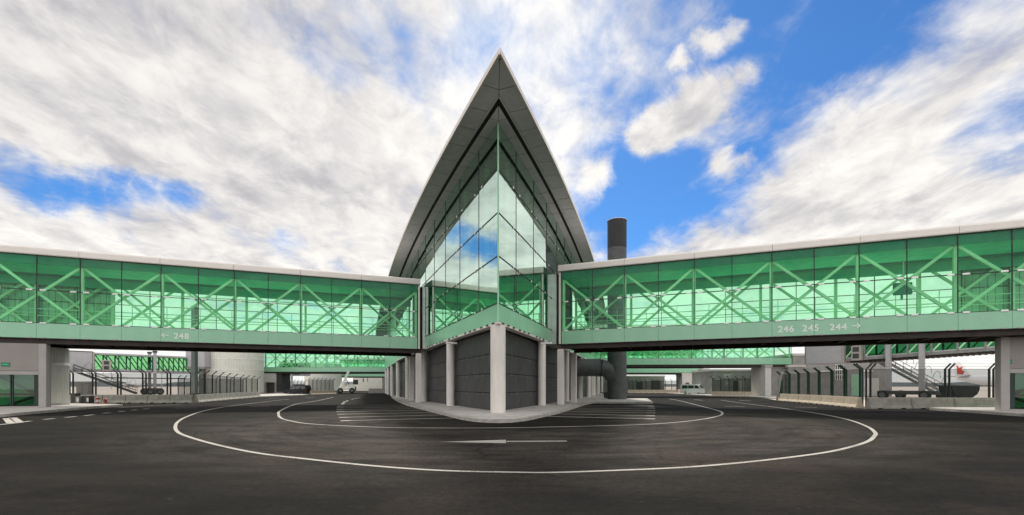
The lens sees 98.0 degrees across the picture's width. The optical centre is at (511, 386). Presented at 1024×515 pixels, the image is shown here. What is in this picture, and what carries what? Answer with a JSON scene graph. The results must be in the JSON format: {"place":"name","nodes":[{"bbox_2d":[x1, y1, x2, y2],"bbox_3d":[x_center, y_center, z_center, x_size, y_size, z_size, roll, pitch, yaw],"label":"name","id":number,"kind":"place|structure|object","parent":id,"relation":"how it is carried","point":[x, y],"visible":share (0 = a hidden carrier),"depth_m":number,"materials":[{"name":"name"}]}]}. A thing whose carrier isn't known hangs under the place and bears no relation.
{"place":"outdoors","nodes":[
{"label":"outdoors","id":0,"kind":"place"},
{"bbox_2d":[0,404,115,413],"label":"pavement","id":1,"kind":"structure","parent":0,"point":[14,410],"depth_m":29.13,"materials":[{"name":"grey concrete"}]},
{"bbox_2d":[0,343,50,407],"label":"stair core","id":2,"kind":"object","parent":1,"relation":"on","point":[25,374],"visible":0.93,"depth_m":30.74,"materials":[{"name":"grey concrete"}]},
{"bbox_2d":[0,375,11,405],"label":"glass door","id":3,"kind":"structure","parent":2,"relation":"in","point":[5,380],"depth_m":30.43,"materials":[{"name":"green glass"}]},
{"bbox_2d":[12,375,34,405],"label":"glass door","id":4,"kind":"structure","parent":2,"relation":"in","point":[23,386],"depth_m":30.75,"materials":[{"name":"green glass"}]},
{"bbox_2d":[51,347,69,405],"bbox_3d":[-37.250,-0.675,33.750,5.380,4.550,5.380,0,0,0],"label":"ribbed drum","id":5,"kind":"object","parent":1,"relation":"on","point":[60,364],"visible":0.32,"depth_m":34.13,"materials":[{"name":"concrete"}]},
{"bbox_2d":[262,394,302,395],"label":"pavement","id":6,"kind":"structure","parent":0,"point":[279,394],"depth_m":78.68,"materials":[{"name":"beige concrete"}]},
{"bbox_2d":[354,378,381,389],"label":"service hall","id":7,"kind":"structure","parent":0,"point":[365,383],"depth_m":172.00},
{"bbox_2d":[382,378,384,387],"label":"service hall","id":8,"kind":"structure","parent":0,"point":[383,382],"depth_m":165.00,"materials":[{"name":"concrete"}]},
{"bbox_2d":[0,391,1023,514],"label":"road","id":9,"kind":"structure","parent":0,"point":[139,459],"depth_m":9.60,"materials":[{"name":"grey asphalt"}]},
{"bbox_2d":[3,418,15,422],"bbox_3d":[-23.500,1.596,20.803,4.596,0.001,0.280,0,0,40],"label":"hatch line","id":10,"kind":"object","parent":9,"relation":"on","point":[8,420],"visible":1,"depth_m":20.77,"materials":[{"name":"paint"}]},
{"bbox_2d":[11,418,22,422],"bbox_3d":[-23.511,1.596,21.120,4.789,0.001,0.280,0,0,39],"label":"hatch line","id":11,"kind":"object","parent":9,"relation":"on","point":[16,420],"visible":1,"depth_m":20.77,"materials":[{"name":"paint"}]},
{"bbox_2d":[0,403,122,416],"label":"kerb","id":12,"kind":"structure","parent":9,"relation":"on","point":[47,411],"depth_m":27.96,"materials":[{"name":"concrete"}]},
{"bbox_2d":[71,393,80,402],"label":"concrete barrier","id":13,"kind":"object","parent":9,"relation":"on","point":[73,395],"visible":0.43,"depth_m":39.52,"materials":[{"name":"concrete"}]},
{"bbox_2d":[75,396,81,402],"bbox_3d":[-37.933,1.240,39.101,0.420,0.720,0.560,0,0,0],"label":"junction box","id":14,"kind":"object","parent":9,"relation":"on","point":[78,399],"visible":0.58,"depth_m":38.87,"materials":[{"name":"metal"}]},
{"bbox_2d":[82,396,94,403],"bbox_3d":[-37.446,1.220,39.322,0.760,0.760,0.560,0,0,0],"label":"junction box","id":15,"kind":"object","parent":9,"relation":"on","point":[87,399],"visible":0.84,"depth_m":39.07,"materials":[{"name":"metal"}]},
{"bbox_2d":[81,395,102,402],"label":"concrete barrier","id":16,"kind":"object","parent":9,"relation":"on","point":[101,397],"visible":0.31,"depth_m":41.62,"materials":[{"name":"grey concrete"}]},
{"bbox_2d":[102,395,125,402],"bbox_3d":[-37.297,1.201,41.881,2.001,0.802,0.610,0,0,-4],"label":"concrete barrier","id":17,"kind":"object","parent":9,"relation":"on","point":[116,398],"visible":0.69,"depth_m":41.73,"materials":[{"name":"grey concrete"}]},
{"bbox_2d":[125,395,148,402],"bbox_3d":[-35.259,1.201,41.993,2.002,0.802,0.610,0,0,-2],"label":"concrete barrier","id":18,"kind":"object","parent":9,"relation":"on","point":[136,398],"visible":0.81,"depth_m":41.84,"materials":[{"name":"grey concrete"}]},
{"bbox_2d":[147,395,170,402],"bbox_3d":[-33.218,1.201,42.068,2.002,0.802,0.610,0,0,-2],"label":"concrete barrier","id":19,"kind":"object","parent":9,"relation":"on","point":[159,398],"visible":0.75,"depth_m":41.91,"materials":[{"name":"grey concrete"}]},
{"bbox_2d":[169,395,194,402],"bbox_3d":[-31.178,1.201,42.144,2.002,0.802,0.610,0,0,-2],"label":"concrete barrier","id":20,"kind":"object","parent":9,"relation":"on","point":[182,399],"visible":0.8,"depth_m":41.99,"materials":[{"name":"grey concrete"}]},
{"bbox_2d":[259,394,308,396],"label":"kerb","id":21,"kind":"structure","parent":9,"relation":"on","point":[282,396],"depth_m":70.11,"materials":[{"name":"concrete"}]},
{"bbox_2d":[279,360,309,385],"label":"boarding tunnel","id":22,"kind":"structure","parent":9,"relation":"on","point":[290,365],"depth_m":123.29,"materials":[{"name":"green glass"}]},
{"bbox_2d":[283,385,310,393],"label":"parked car","id":23,"kind":"object","parent":9,"relation":"on","point":[299,389],"visible":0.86,"depth_m":83.00,"materials":[{"name":"black metal"}]},
{"bbox_2d":[308,378,333,389],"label":"security fence","id":24,"kind":"object","parent":9,"relation":"on","point":[321,384],"visible":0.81,"depth_m":105.23,"materials":[{"name":"metal"}]},
{"bbox_2d":[304,364,341,390],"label":"ribbed drum","id":25,"kind":"object","parent":9,"relation":"on","point":[337,378],"visible":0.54,"depth_m":145.84,"materials":[{"name":"concrete"}]},
{"bbox_2d":[340,359,384,377],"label":"glazed bridge","id":26,"kind":"structure","parent":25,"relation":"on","point":[365,375],"depth_m":152.06,"materials":[{"name":"green glass"}]},
{"bbox_2d":[337,371,357,392],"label":"mobile crane","id":27,"kind":"object","parent":9,"relation":"on","point":[349,387],"visible":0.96,"depth_m":101.75,"materials":[{"name":"metal"}]},
{"bbox_2d":[369,388,384,392],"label":"site hoarding","id":28,"kind":"object","parent":9,"relation":"on","point":[376,390],"visible":0.83,"depth_m":95.98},
{"bbox_2d":[450,440,505,442],"bbox_3d":[-1.123,1.595,12.907,1.901,0.001,0.801,0,0,0],"label":"arrow marking","id":29,"kind":"object","parent":9,"relation":"on","point":[492,441],"visible":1,"depth_m":12.87,"materials":[{"name":"paint"}]},
{"bbox_2d":[277,397,723,427],"bbox_3d":[-6.622,1.596,39.478,46.778,0.001,43.266,0,0,10],"label":"lane line","id":30,"kind":"object","parent":9,"relation":"on","point":[279,416],"visible":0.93,"depth_m":19.62,"materials":[{"name":"paint"}]},
{"bbox_2d":[391,393,652,422],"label":"kerb","id":31,"kind":"structure","parent":9,"relation":"on","point":[473,419],"depth_m":23.97,"materials":[{"name":"concrete"}]},
{"bbox_2d":[173,399,877,472],"bbox_3d":[-1.877,1.596,31.942,52.102,0.001,47.504,0,0,0],"label":"lane line","id":32,"kind":"object","parent":9,"relation":"on","point":[873,437],"visible":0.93,"depth_m":9.71,"materials":[{"name":"paint"}]},
{"bbox_2d":[506,441,555,441],"bbox_3d":[0.714,1.596,12.949,1.767,0.001,0.200,0,0,-2],"label":"arrow marking","id":33,"kind":"object","parent":9,"relation":"on","point":[530,441],"visible":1,"depth_m":12.87,"materials":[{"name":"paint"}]},
{"bbox_2d":[549,416,642,418],"bbox_3d":[4.252,1.596,22.777,5.002,0.001,0.190,0,0,20],"label":"parking line","id":34,"kind":"object","parent":9,"relation":"on","point":[597,417],"visible":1,"depth_m":22.76,"materials":[{"name":"paint"}]},
{"bbox_2d":[600,376,606,391],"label":"service hall","id":35,"kind":"structure","parent":9,"relation":"on","point":[604,385],"depth_m":118.00,"materials":[{"name":"concrete"}]},
{"bbox_2d":[627,379,677,390],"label":"security fence","id":36,"kind":"object","parent":9,"relation":"on","point":[653,385],"visible":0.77,"depth_m":112.00,"materials":[{"name":"metal"}]},
{"bbox_2d":[680,384,704,393],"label":"parked van","id":37,"kind":"object","parent":9,"relation":"on","point":[691,388],"visible":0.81,"depth_m":84.98,"materials":[{"name":"white metal"}]},
{"bbox_2d":[667,393,776,398],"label":"kerb","id":38,"kind":"structure","parent":9,"relation":"on","point":[725,396],"depth_m":67.58,"materials":[{"name":"concrete"}]},
{"bbox_2d":[731,391,737,395],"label":"concrete barrier","id":39,"kind":"object","parent":9,"relation":"on","point":[733,393],"visible":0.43,"depth_m":67.83,"materials":[{"name":"beige concrete"}]},
{"bbox_2d":[745,392,752,395],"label":"concrete barrier","id":40,"kind":"object","parent":9,"relation":"on","point":[748,393],"visible":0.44,"depth_m":65.95,"materials":[{"name":"beige concrete"}]},
{"bbox_2d":[776,372,783,400],"bbox_3d":[29.318,0.009,48.842,0.758,3.217,0.260,0,0,0],"label":"gate post","id":41,"kind":"object","parent":9,"relation":"on","point":[780,379],"visible":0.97,"depth_m":48.76,"materials":[{"name":"grey metal"}]},
{"bbox_2d":[777,394,788,401],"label":"concrete barrier","id":42,"kind":"object","parent":9,"relation":"on","point":[783,397],"visible":0.73,"depth_m":47.41,"materials":[{"name":"beige concrete"}]},
{"bbox_2d":[787,394,798,401],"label":"concrete barrier","id":43,"kind":"object","parent":9,"relation":"on","point":[793,397],"visible":0.75,"depth_m":45.08,"materials":[{"name":"beige concrete"}]},
{"bbox_2d":[797,394,810,402],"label":"concrete barrier","id":44,"kind":"object","parent":9,"relation":"on","point":[803,398],"visible":0.78,"depth_m":42.80,"materials":[{"name":"beige concrete"}]},
{"bbox_2d":[820,395,832,404],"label":"concrete barrier","id":45,"kind":"object","parent":9,"relation":"on","point":[826,400],"visible":0.73,"depth_m":38.15,"materials":[{"name":"beige concrete"}]},
{"bbox_2d":[830,396,846,406],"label":"concrete barrier","id":46,"kind":"object","parent":9,"relation":"on","point":[838,401],"visible":0.75,"depth_m":35.74,"materials":[{"name":"beige concrete"}]},
{"bbox_2d":[842,397,864,407],"bbox_3d":[25.659,1.201,33.519,0.610,0.802,2.362,0,0,17],"label":"concrete barrier","id":47,"kind":"object","parent":9,"relation":"on","point":[852,402],"visible":0.95,"depth_m":33.03,"materials":[{"name":"beige concrete"}]},
{"bbox_2d":[865,397,912,408],"bbox_3d":[26.828,1.201,31.733,2.914,0.802,0.610,0,0,2],"label":"concrete barrier","id":48,"kind":"object","parent":9,"relation":"on","point":[888,402],"visible":1,"depth_m":31.58,"materials":[{"name":"grey concrete"}]},
{"bbox_2d":[910,397,954,408],"bbox_3d":[29.780,1.201,31.637,2.914,0.802,0.610,0,0,2],"label":"concrete barrier","id":49,"kind":"object","parent":9,"relation":"on","point":[921,403],"visible":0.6,"depth_m":31.49,"materials":[{"name":"grey concrete"}]},
{"bbox_2d":[954,398,994,406],"bbox_3d":[32.732,1.201,31.541,2.914,0.802,0.610,0,0,2],"label":"concrete barrier","id":50,"kind":"object","parent":9,"relation":"on","point":[974,402],"visible":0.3,"depth_m":31.40,"materials":[{"name":"grey concrete"}]},
{"bbox_2d":[929,407,1023,416],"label":"kerb","id":51,"kind":"structure","parent":9,"relation":"on","point":[979,412],"depth_m":26.24,"materials":[{"name":"concrete"}]},
{"bbox_2d":[0,0,1023,381],"label":"sky","id":52,"kind":"structure","parent":0,"point":[297,134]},
{"bbox_2d":[394,393,648,418],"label":"pavement","id":53,"kind":"structure","parent":0,"point":[508,414],"depth_m":29.13,"materials":[{"name":"grey concrete"}]},
{"bbox_2d":[0,244,436,402],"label":"glazed bridge","id":54,"kind":"structure","parent":53,"relation":"on","point":[60,298],"depth_m":35.31,"materials":[{"name":"green glass"}]},
{"bbox_2d":[376,47,606,412],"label":"terminal building","id":55,"kind":"structure","parent":53,"relation":"on","point":[494,236],"depth_m":29.85,"materials":[{"name":"grey glass"}]},
{"bbox_2d":[264,353,395,373],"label":"glazed bridge","id":56,"kind":"structure","parent":55,"relation":"attached to","point":[326,369],"depth_m":102.64,"materials":[{"name":"green glass"}]},
{"bbox_2d":[600,350,702,391],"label":"glazed bridge","id":57,"kind":"structure","parent":55,"relation":"attached to","point":[652,371],"depth_m":109.75,"materials":[{"name":"green glass"}]},
{"bbox_2d":[577,217,626,398],"bbox_3d":[9.333,-8.655,50.600,7.420,20.230,2.240,0,0,0],"label":"chimney","id":58,"kind":"object","parent":53,"relation":"on","point":[612,369],"visible":0.7,"depth_m":49.68,"materials":[{"name":"metal"}]},
{"bbox_2d":[591,324,791,395],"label":"glazed bridge","id":59,"kind":"structure","parent":53,"relation":"on","point":[709,362],"depth_m":68.81,"materials":[{"name":"green glass"}]},
{"bbox_2d":[546,219,1023,404],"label":"glazed bridge","id":60,"kind":"structure","parent":53,"relation":"on","point":[983,262],"depth_m":30.44,"materials":[{"name":"green glass"}]},
{"bbox_2d":[893,260,911,298],"bbox_3d":[25.840,-7.015,29.477,1.000,2.630,0.200,0,0,21],"label":"hanging screen","id":61,"kind":"object","parent":60,"relation":"hanging from","point":[901,291],"visible":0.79,"depth_m":29.43,"materials":[{"name":"green"}]},
{"bbox_2d":[223,387,991,408],"bbox_3d":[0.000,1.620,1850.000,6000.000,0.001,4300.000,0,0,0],"label":"ground","id":62,"kind":"structure","parent":0,"point":[368,390],"depth_m":99.79,"materials":[{"name":"grey concrete"}]},
{"bbox_2d":[69,369,190,394],"bbox_3d":[-37.373,-0.059,43.551,12.662,3.318,0.238,0,0,0],"label":"security fence","id":63,"kind":"object","parent":62,"relation":"on","point":[141,383],"visible":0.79,"depth_m":43.60,"materials":[{"name":"metal"}]},
{"bbox_2d":[69,350,199,373],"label":"boarding tunnel","id":64,"kind":"structure","parent":62,"relation":"on","point":[82,360],"depth_m":80.21,"materials":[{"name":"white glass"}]},
{"bbox_2d":[189,306,198,394],"bbox_3d":[-31.000,-3.100,43.500,0.640,9.400,0.600,0,0,0],"label":"steel mast","id":65,"kind":"object","parent":62,"relation":"on","point":[194,373],"visible":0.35,"depth_m":43.29,"materials":[{"name":"grey metal"}]},
{"bbox_2d":[185,351,210,373],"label":"rotunda","id":66,"kind":"structure","parent":62,"relation":"on","point":[203,360],"depth_m":88.00,"materials":[{"name":"grey concrete"}]},
{"bbox_2d":[194,394,205,402],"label":"concrete barrier","id":67,"kind":"object","parent":62,"relation":"on","point":[198,398],"visible":0.83,"depth_m":43.26,"materials":[{"name":"grey concrete"}]},
{"bbox_2d":[204,394,211,401],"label":"concrete barrier","id":68,"kind":"object","parent":62,"relation":"on","point":[207,398],"visible":0.6,"depth_m":45.50,"materials":[{"name":"grey concrete"}]},
{"bbox_2d":[210,394,217,401],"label":"concrete barrier","id":69,"kind":"object","parent":62,"relation":"on","point":[213,397],"visible":0.56,"depth_m":47.27,"materials":[{"name":"grey concrete"}]},
{"bbox_2d":[216,393,222,400],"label":"concrete barrier","id":70,"kind":"object","parent":62,"relation":"on","point":[218,397],"visible":0.66,"depth_m":49.22,"materials":[{"name":"grey concrete"}]},
{"bbox_2d":[221,393,227,399],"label":"concrete barrier","id":71,"kind":"object","parent":62,"relation":"on","point":[224,396],"visible":0.59,"depth_m":50.92,"materials":[{"name":"grey concrete"}]},
{"bbox_2d":[198,369,260,393],"bbox_3d":[-37.355,-0.062,60.383,0.799,3.324,35.913,0,0,-21],"label":"security fence","id":72,"kind":"object","parent":62,"relation":"on","point":[211,384],"visible":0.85,"depth_m":55.28,"materials":[{"name":"metal"}]},
{"bbox_2d":[226,393,233,399],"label":"concrete barrier","id":73,"kind":"object","parent":62,"relation":"on","point":[229,396],"visible":0.71,"depth_m":52.84,"materials":[{"name":"grey concrete"}]},
{"bbox_2d":[205,352,263,393],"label":"ribbed drum","id":74,"kind":"object","parent":62,"relation":"on","point":[245,364],"visible":0.57,"depth_m":90.85,"materials":[{"name":"concrete"}]},
{"bbox_2d":[232,393,238,398],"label":"concrete barrier","id":75,"kind":"object","parent":62,"relation":"on","point":[234,395],"visible":0.66,"depth_m":54.67,"materials":[{"name":"grey concrete"}]},
{"bbox_2d":[237,392,243,398],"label":"concrete barrier","id":76,"kind":"object","parent":62,"relation":"on","point":[240,395],"visible":0.68,"depth_m":56.67,"materials":[{"name":"grey concrete"}]},
{"bbox_2d":[242,392,248,398],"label":"concrete barrier","id":77,"kind":"object","parent":62,"relation":"on","point":[245,395],"visible":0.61,"depth_m":58.40,"materials":[{"name":"grey concrete"}]},
{"bbox_2d":[264,373,276,392],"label":"wall","id":78,"kind":"structure","parent":62,"relation":"on","point":[270,379],"depth_m":102.60,"materials":[{"name":"grey concrete"}]},
{"bbox_2d":[267,382,273,392],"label":"door","id":79,"kind":"structure","parent":78,"relation":"in","point":[270,385],"depth_m":103.10,"materials":[{"name":"grey metal"}]},
{"bbox_2d":[274,373,289,392],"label":"dark pillar","id":80,"kind":"structure","parent":62,"relation":"on","point":[283,381],"depth_m":103.36,"materials":[{"name":"concrete"}]},
{"bbox_2d":[290,380,304,386],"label":"security fence","id":81,"kind":"object","parent":62,"relation":"on","point":[298,382],"visible":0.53,"depth_m":125.00,"materials":[{"name":"metal"}]},
{"bbox_2d":[676,373,691,389],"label":"stair block","id":82,"kind":"structure","parent":62,"relation":"on","point":[683,378],"depth_m":109.40,"materials":[{"name":"concrete"}]},
{"bbox_2d":[691,369,750,393],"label":"service hall","id":83,"kind":"structure","parent":62,"relation":"on","point":[703,378],"depth_m":80.28,"materials":[{"name":"concrete"}]},
{"bbox_2d":[718,391,724,395],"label":"concrete barrier","id":84,"kind":"object","parent":62,"relation":"on","point":[721,393],"visible":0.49,"depth_m":69.57,"materials":[{"name":"beige concrete"}]},
{"bbox_2d":[724,391,731,395],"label":"concrete barrier","id":85,"kind":"object","parent":62,"relation":"on","point":[727,393],"visible":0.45,"depth_m":68.66,"materials":[{"name":"beige concrete"}]},
{"bbox_2d":[710,376,750,391],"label":"security fence","id":86,"kind":"object","parent":62,"relation":"on","point":[736,384],"visible":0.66,"depth_m":74.00,"materials":[{"name":"metal"}]},
{"bbox_2d":[750,365,772,395],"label":"bridge pillar","id":87,"kind":"structure","parent":62,"relation":"on","point":[761,381],"depth_m":68.53,"materials":[{"name":"grey concrete"}]},
{"bbox_2d":[771,367,785,395],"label":"stair block","id":88,"kind":"structure","parent":62,"relation":"on","point":[775,377],"depth_m":68.60,"materials":[{"name":"concrete"}]},
{"bbox_2d":[785,365,805,373],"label":"stair wall","id":89,"kind":"structure","parent":62,"relation":"on","point":[790,368],"depth_m":67.60,"materials":[{"name":"concrete"}]},
{"bbox_2d":[808,395,821,403],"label":"concrete barrier","id":90,"kind":"object","parent":62,"relation":"on","point":[815,399],"visible":0.74,"depth_m":40.38,"materials":[{"name":"beige concrete"}]},
{"bbox_2d":[775,363,863,404],"bbox_3d":[28.032,-0.086,41.876,0.737,3.373,17.702,0,0,14],"label":"security fence","id":91,"kind":"object","parent":62,"relation":"on","point":[844,382],"visible":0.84,"depth_m":38.88,"materials":[{"name":"metal"}]},
{"bbox_2d":[865,363,994,405],"bbox_3d":[31.787,-0.083,33.675,10.113,3.367,0.189,0,0,0],"label":"security fence","id":92,"kind":"object","parent":62,"relation":"on","point":[945,382],"visible":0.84,"depth_m":33.70,"materials":[{"name":"metal"}]},
{"bbox_2d":[953,361,991,384],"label":"airliner","id":93,"kind":"object","parent":62,"relation":"on","point":[958,363],"visible":0.02,"depth_m":168.30,"materials":[{"name":"white paint"}]},
{"bbox_2d":[627,375,664,391],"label":"service hall","id":94,"kind":"structure","parent":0,"point":[648,377],"depth_m":122.00,"materials":[{"name":"concrete"}]},
{"bbox_2d":[679,393,775,397],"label":"pavement","id":95,"kind":"structure","parent":0,"point":[752,396],"depth_m":63.30,"materials":[{"name":"grey concrete"}]},
{"bbox_2d":[767,353,884,395],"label":"service hall","id":96,"kind":"structure","parent":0,"point":[797,358],"depth_m":70.00,"materials":[{"name":"metal"}]},
{"bbox_2d":[835,365,845,370],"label":"window","id":97,"kind":"structure","parent":96,"relation":"in","point":[836,367],"depth_m":69.93,"materials":[{"name":"white glass"}]},
{"bbox_2d":[864,378,867,395],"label":"door","id":98,"kind":"structure","parent":96,"relation":"in","point":[864,378],"depth_m":69.94,"materials":[{"name":"metal"}]},
{"bbox_2d":[805,342,994,368],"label":"boarding tunnel","id":99,"kind":"structure","parent":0,"point":[857,354],"depth_m":54.44,"materials":[{"name":"metal"}]},
{"bbox_2d":[869,360,930,368],"bbox_3d":[50.987,-1.507,57.100,9.380,5.814,1.300,0,0,0],"label":"service stair","id":100,"kind":"object","parent":99,"relation":"attached to","point":[882,363],"visible":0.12,"depth_m":56.49,"materials":[{"name":"metal"}]},
{"bbox_2d":[941,407,1023,412],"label":"pavement","id":101,"kind":"structure","parent":0,"point":[992,409],"depth_m":27.88,"materials":[{"name":"grey concrete"}]},
{"bbox_2d":[995,337,1023,410],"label":"stair core","id":102,"kind":"object","parent":101,"relation":"on","point":[1009,373],"visible":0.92,"depth_m":26.84,"materials":[{"name":"grey concrete"}]},
{"bbox_2d":[1014,373,1023,408],"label":"glass door","id":103,"kind":"structure","parent":102,"relation":"in","point":[1018,377],"depth_m":26.78,"materials":[{"name":"green glass"}]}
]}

